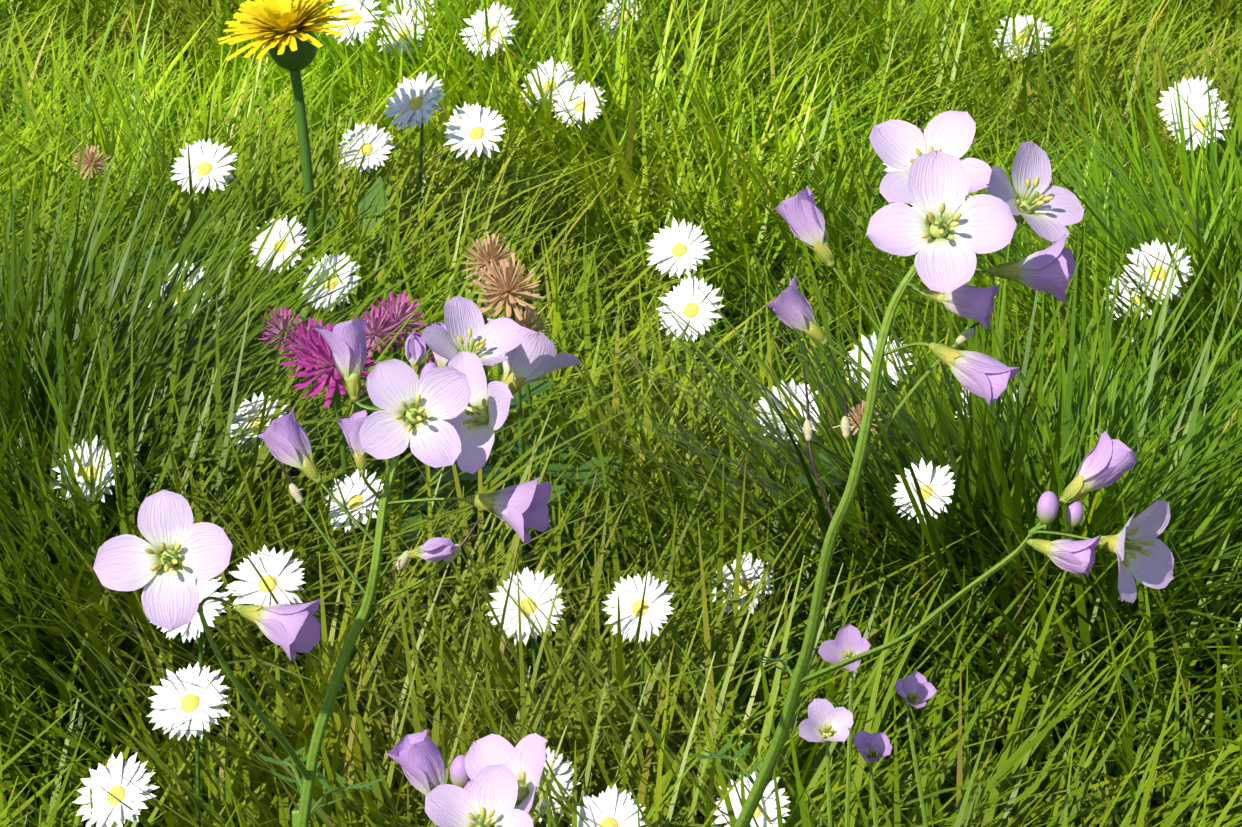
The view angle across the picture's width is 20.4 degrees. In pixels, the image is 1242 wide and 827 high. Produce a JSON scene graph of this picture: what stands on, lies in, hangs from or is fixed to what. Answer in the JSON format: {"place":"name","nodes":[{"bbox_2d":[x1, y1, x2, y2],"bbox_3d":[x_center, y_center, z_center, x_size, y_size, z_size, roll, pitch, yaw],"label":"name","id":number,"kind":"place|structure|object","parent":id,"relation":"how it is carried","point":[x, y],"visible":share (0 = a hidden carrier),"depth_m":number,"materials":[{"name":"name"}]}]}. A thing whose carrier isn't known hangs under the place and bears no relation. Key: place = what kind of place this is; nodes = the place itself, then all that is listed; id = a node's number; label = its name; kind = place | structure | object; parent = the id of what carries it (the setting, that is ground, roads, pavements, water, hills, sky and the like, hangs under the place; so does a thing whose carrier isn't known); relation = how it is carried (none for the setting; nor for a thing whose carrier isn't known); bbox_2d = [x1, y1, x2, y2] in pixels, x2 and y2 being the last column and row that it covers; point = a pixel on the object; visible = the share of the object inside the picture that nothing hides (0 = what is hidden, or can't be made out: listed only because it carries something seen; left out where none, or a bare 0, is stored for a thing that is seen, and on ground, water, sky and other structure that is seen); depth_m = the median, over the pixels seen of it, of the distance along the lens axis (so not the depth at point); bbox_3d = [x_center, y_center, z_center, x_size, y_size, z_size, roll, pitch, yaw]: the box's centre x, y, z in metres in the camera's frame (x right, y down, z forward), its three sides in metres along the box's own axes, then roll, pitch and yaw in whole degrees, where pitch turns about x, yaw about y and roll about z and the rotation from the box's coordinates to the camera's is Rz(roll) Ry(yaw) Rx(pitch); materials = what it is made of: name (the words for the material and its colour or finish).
{"place":"outdoors","nodes":[
{"label":"outdoors","id":0,"kind":"place"},
{"bbox_2d":[0,0,1241,826],"bbox_3d":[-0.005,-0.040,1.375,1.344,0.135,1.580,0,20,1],"label":"meadow grass","id":1,"kind":"structure","parent":0,"point":[723,123],"depth_m":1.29,"materials":[{"name":"green plant"}]},
{"label":"meadow ground","id":2,"kind":"structure","parent":0,"visible":0},
{"bbox_2d":[93,295,580,826],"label":"cuckoo flower","id":3,"kind":"object","parent":2,"relation":"on","point":[449,409],"visible":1,"depth_m":0.55,"materials":[{"name":"pink plant"}]},
{"bbox_2d":[386,729,547,826],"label":"cuckoo flower","id":4,"kind":"object","parent":2,"relation":"on","point":[495,779],"visible":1,"depth_m":0.50,"materials":[{"name":"pink plant"}]},
{"bbox_2d":[24,0,1232,826],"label":"meadow flowers","id":5,"kind":"object","parent":2,"relation":"on","point":[286,28],"visible":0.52,"depth_m":1.20,"materials":[{"name":"white plant"}]},
{"bbox_2d":[799,624,936,826],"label":"cuckoo flower","id":6,"kind":"object","parent":2,"relation":"on","point":[826,721],"visible":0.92,"depth_m":0.75,"materials":[{"name":"purple plant"}]},
{"bbox_2d":[687,110,1173,826],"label":"cuckoo flower","id":7,"kind":"object","parent":2,"relation":"on","point":[937,180],"visible":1,"depth_m":0.55,"materials":[{"name":"pink plant"}]}
]}

